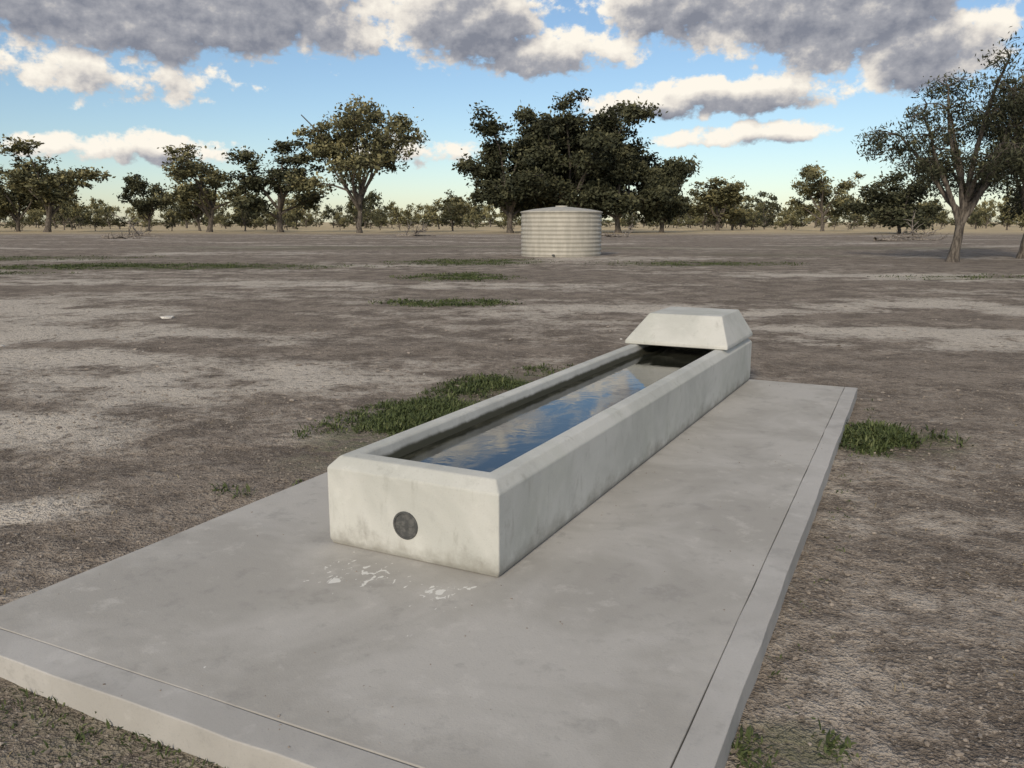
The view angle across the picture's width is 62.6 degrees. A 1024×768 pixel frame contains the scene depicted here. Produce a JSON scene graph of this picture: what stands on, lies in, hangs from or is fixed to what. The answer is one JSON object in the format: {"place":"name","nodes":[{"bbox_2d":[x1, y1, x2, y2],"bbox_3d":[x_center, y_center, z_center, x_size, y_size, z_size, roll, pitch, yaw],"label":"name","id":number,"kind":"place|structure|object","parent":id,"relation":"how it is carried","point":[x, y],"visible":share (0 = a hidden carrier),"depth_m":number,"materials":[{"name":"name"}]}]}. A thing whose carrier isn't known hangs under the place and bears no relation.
{"place":"outdoors","nodes":[
{"label":"outdoors","id":0,"kind":"place"},
{"bbox_2d":[0,222,1023,767],"bbox_3d":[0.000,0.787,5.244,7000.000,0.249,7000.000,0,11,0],"label":"ground","id":1,"kind":"structure","parent":0,"point":[868,350],"depth_m":9.18,"materials":[{"name":"soil"}]},
{"bbox_2d":[0,165,53,231],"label":"gum tree","id":2,"kind":"object","parent":1,"relation":"on","point":[8,205],"visible":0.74,"depth_m":152.20,"materials":[{"name":"green plant"}]},
{"bbox_2d":[0,271,77,274],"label":"grass patch","id":3,"kind":"object","parent":1,"relation":"on","point":[10,272],"visible":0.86,"depth_m":29.78,"materials":[{"name":"green plant"}]},
{"bbox_2d":[0,134,115,231],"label":"gum tree","id":4,"kind":"object","parent":1,"relation":"on","point":[28,177],"visible":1,"depth_m":143.83,"materials":[{"name":"green plant"}]},
{"bbox_2d":[0,255,177,260],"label":"grass patch","id":5,"kind":"object","parent":1,"relation":"on","point":[4,258],"visible":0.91,"depth_m":42.80,"materials":[{"name":"green plant"}]},
{"bbox_2d":[0,687,225,767],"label":"weed patch","id":6,"kind":"object","parent":1,"relation":"on","point":[89,731],"visible":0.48,"depth_m":2.93,"materials":[{"name":"green plant"}]},
{"bbox_2d":[101,222,146,237],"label":"fallen branch","id":7,"kind":"object","parent":1,"relation":"on","point":[102,236],"visible":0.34,"depth_m":94.18,"materials":[{"name":"grey wood"}]},
{"bbox_2d":[103,212,160,238],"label":"fallen branch","id":8,"kind":"object","parent":1,"relation":"on","point":[124,236],"visible":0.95,"depth_m":86.60,"materials":[{"name":"grey wood"}]},
{"bbox_2d":[116,171,171,230],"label":"gum tree","id":9,"kind":"object","parent":1,"relation":"on","point":[136,185],"visible":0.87,"depth_m":159.44,"materials":[{"name":"green plant"}]},
{"bbox_2d":[159,316,173,318],"bbox_3d":[-6.392,-1.237,15.650,0.185,0.072,0.240,5,12,22],"label":"pale stone","id":10,"kind":"object","parent":1,"relation":"on","point":[166,317],"visible":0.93,"depth_m":15.58,"materials":[{"name":"white stone"}]},
{"bbox_2d":[172,182,219,230],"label":"gum tree","id":11,"kind":"object","parent":1,"relation":"on","point":[196,213],"visible":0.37,"depth_m":166.50,"materials":[{"name":"green plant"}]},
{"bbox_2d":[0,262,401,270],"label":"grass patch","id":12,"kind":"object","parent":1,"relation":"on","point":[85,265],"visible":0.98,"depth_m":33.56,"materials":[{"name":"green plant"}]},
{"bbox_2d":[0,629,414,767],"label":"front strip","id":13,"kind":"object","parent":1,"relation":"on","point":[223,735],"visible":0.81,"depth_m":2.91,"materials":[{"name":"concrete"}]},
{"bbox_2d":[152,143,273,231],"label":"gum tree","id":14,"kind":"object","parent":1,"relation":"on","point":[186,193],"visible":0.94,"depth_m":143.60,"materials":[{"name":"green plant"}]},
{"bbox_2d":[221,135,338,231],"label":"gum tree","id":15,"kind":"object","parent":1,"relation":"on","point":[254,183],"visible":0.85,"depth_m":140.39,"materials":[{"name":"green plant"}]},
{"bbox_2d":[280,91,430,232],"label":"gum tree","id":16,"kind":"object","parent":1,"relation":"on","point":[323,145],"visible":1,"depth_m":129.16,"materials":[{"name":"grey plant"}]},
{"bbox_2d":[209,362,572,498],"bbox_3d":[-0.571,0.218,8.031,1.804,0.134,5.862,5,12,25],"label":"weed patch","id":17,"kind":"object","parent":1,"relation":"on","point":[402,416],"visible":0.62,"depth_m":7.97,"materials":[{"name":"green plant"}]},
{"bbox_2d":[396,220,435,235],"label":"fallen branch","id":18,"kind":"object","parent":1,"relation":"on","point":[424,229],"visible":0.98,"depth_m":101.81,"materials":[{"name":"grey wood"}]},
{"bbox_2d":[0,379,843,767],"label":"concrete slab","id":19,"kind":"structure","parent":1,"relation":"on","point":[618,667],"depth_m":3.60,"materials":[{"name":"grey concrete"}]},
{"bbox_2d":[103,382,853,747],"bbox_3d":[0.563,0.527,5.981,2.947,0.008,7.239,5,12,26],"label":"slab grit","id":20,"kind":"object","parent":19,"relation":"on","point":[347,664],"visible":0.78,"depth_m":3.48,"materials":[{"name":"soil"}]},
{"bbox_2d":[327,306,752,576],"bbox_3d":[0.786,0.022,6.597,1.006,0.759,5.711,6,12,26],"label":"concrete water trough","id":21,"kind":"object","parent":19,"relation":"on","point":[498,485],"visible":1,"depth_m":4.85,"materials":[{"name":"beige concrete"}]},
{"bbox_2d":[0,399,886,767],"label":"slab edge weeds","id":22,"kind":"object","parent":1,"relation":"on","point":[210,763],"visible":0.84,"depth_m":3.07,"materials":[{"name":"green plant"}]},
{"bbox_2d":[368,296,525,307],"bbox_3d":[-1.476,-1.802,18.474,3.486,0.123,2.139,-3,11,-16],"label":"grass patch","id":23,"kind":"object","parent":1,"relation":"on","point":[491,302],"visible":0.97,"depth_m":18.36,"materials":[{"name":"green plant"}]},
{"bbox_2d":[389,271,526,281],"bbox_3d":[-1.791,-3.518,27.413,4.620,0.127,4.628,0,11,0],"label":"grass patch","id":24,"kind":"object","parent":1,"relation":"on","point":[464,276],"visible":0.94,"depth_m":27.21,"materials":[{"name":"green plant"}]},
{"bbox_2d":[379,258,564,265],"bbox_3d":[-1.772,-5.491,37.639,8.467,0.171,6.860,0,11,0],"label":"grass patch","id":25,"kind":"object","parent":1,"relation":"on","point":[447,261],"visible":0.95,"depth_m":37.17,"materials":[{"name":"green plant"}]},
{"bbox_2d":[452,100,561,232],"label":"gum tree","id":26,"kind":"object","parent":1,"relation":"on","point":[515,189],"visible":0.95,"depth_m":133.73,"materials":[{"name":"green plant"}]},
{"bbox_2d":[0,180,1023,230],"bbox_3d":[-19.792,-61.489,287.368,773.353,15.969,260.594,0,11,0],"label":"distant tree belt","id":27,"kind":"object","parent":1,"relation":"on","point":[457,211],"visible":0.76,"depth_m":227.15,"materials":[{"name":"green plant"}]},
{"bbox_2d":[0,385,1023,767],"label":"soil clods","id":28,"kind":"object","parent":1,"relation":"on","point":[926,743],"visible":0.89,"depth_m":4.66,"materials":[{"name":"brown soil"}]},
{"bbox_2d":[0,280,1023,430],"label":"field clods","id":29,"kind":"object","parent":1,"relation":"on","point":[308,418],"visible":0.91,"depth_m":12.47,"materials":[{"name":"soil"}]},
{"bbox_2d":[4,386,1023,760],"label":"dry grass tufts","id":30,"kind":"object","parent":1,"relation":"on","point":[308,446],"visible":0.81,"depth_m":4.84,"materials":[{"name":"beige plant"}]},
{"bbox_2d":[490,100,576,210],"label":"gum tree","id":31,"kind":"object","parent":1,"relation":"on","point":[526,115],"visible":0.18,"depth_m":136.88,"materials":[{"name":"green plant"}]},
{"bbox_2d":[520,206,602,256],"bbox_3d":[2.500,-7.749,42.807,4.180,2.590,4.180,-5,12,-22],"label":"corrugated water tank","id":32,"kind":"object","parent":1,"relation":"on","point":[561,231],"visible":0.98,"depth_m":41.10,"materials":[{"name":"plastic"}]},
{"bbox_2d":[528,88,642,209],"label":"gum tree","id":33,"kind":"object","parent":1,"relation":"on","point":[596,185],"visible":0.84,"depth_m":133.22,"materials":[{"name":"green plant"}]},
{"bbox_2d":[553,96,667,206],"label":"gum tree","id":34,"kind":"object","parent":1,"relation":"on","point":[634,113],"visible":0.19,"depth_m":136.14,"materials":[{"name":"green plant"}]},
{"bbox_2d":[601,222,634,236],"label":"fallen branch","id":35,"kind":"object","parent":1,"relation":"on","point":[614,234],"visible":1,"depth_m":98.51,"materials":[{"name":"grey wood"}]},
{"bbox_2d":[562,105,684,232],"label":"gum tree","id":36,"kind":"object","parent":1,"relation":"on","point":[622,204],"visible":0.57,"depth_m":134.62,"materials":[{"name":"green plant"}]},
{"bbox_2d":[633,155,702,232],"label":"gum tree","id":37,"kind":"object","parent":1,"relation":"on","point":[671,172],"visible":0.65,"depth_m":139.76,"materials":[{"name":"green plant"}]},
{"bbox_2d":[584,260,825,266],"bbox_3d":[7.978,-5.140,35.760,10.441,0.144,5.616,0,11,0],"label":"grass patch","id":38,"kind":"object","parent":1,"relation":"on","point":[709,263],"visible":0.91,"depth_m":35.53,"materials":[{"name":"green plant"}]},
{"bbox_2d":[683,175,755,230],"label":"gum tree","id":39,"kind":"object","parent":1,"relation":"on","point":[715,196],"visible":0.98,"depth_m":170.05,"materials":[{"name":"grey plant"}]},
{"bbox_2d":[672,387,857,767],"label":"side strip","id":40,"kind":"object","parent":1,"relation":"on","point":[709,739],"visible":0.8,"depth_m":3.53,"materials":[{"name":"concrete"}]},
{"bbox_2d":[729,717,858,767],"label":"weed patch","id":41,"kind":"object","parent":1,"relation":"on","point":[826,749],"visible":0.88,"depth_m":2.88,"materials":[{"name":"green plant"}]},
{"bbox_2d":[783,161,866,230],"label":"gum tree","id":42,"kind":"object","parent":1,"relation":"on","point":[821,189],"visible":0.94,"depth_m":156.58,"materials":[{"name":"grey plant"}]},
{"bbox_2d":[838,168,944,233],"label":"gum tree","id":43,"kind":"object","parent":1,"relation":"on","point":[894,206],"visible":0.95,"depth_m":123.64,"materials":[{"name":"green plant"}]},
{"bbox_2d":[838,418,978,457],"bbox_3d":[3.027,0.403,6.984,1.371,0.139,1.076,-4,12,-21],"label":"weed patch","id":44,"kind":"object","parent":1,"relation":"on","point":[876,437],"visible":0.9,"depth_m":6.85,"materials":[{"name":"green plant"}]},
{"bbox_2d":[873,223,948,240],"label":"fallen branch","id":45,"kind":"object","parent":1,"relation":"on","point":[893,238],"visible":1,"depth_m":79.44,"materials":[{"name":"grey wood"}]},
{"bbox_2d":[892,209,946,237],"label":"fallen branch","id":46,"kind":"object","parent":1,"relation":"on","point":[913,235],"visible":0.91,"depth_m":91.38,"materials":[{"name":"grey wood"}]},
{"bbox_2d":[852,26,1023,261],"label":"gum tree","id":47,"kind":"object","parent":1,"relation":"on","point":[999,155],"visible":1,"depth_m":37.51,"materials":[{"name":"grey plant"}]},
{"bbox_2d":[867,273,1023,280],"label":"grass patch","id":48,"kind":"object","parent":1,"relation":"on","point":[959,276],"visible":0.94,"depth_m":27.09,"materials":[{"name":"green plant"}]},
{"bbox_2d":[960,67,1023,258],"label":"gum tree","id":49,"kind":"object","parent":1,"relation":"on","point":[1017,205],"visible":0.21,"depth_m":42.12,"materials":[{"name":"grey plant"}]},
{"bbox_2d":[0,0,1023,221],"label":"sky","id":50,"kind":"structure","parent":0,"point":[759,91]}
]}

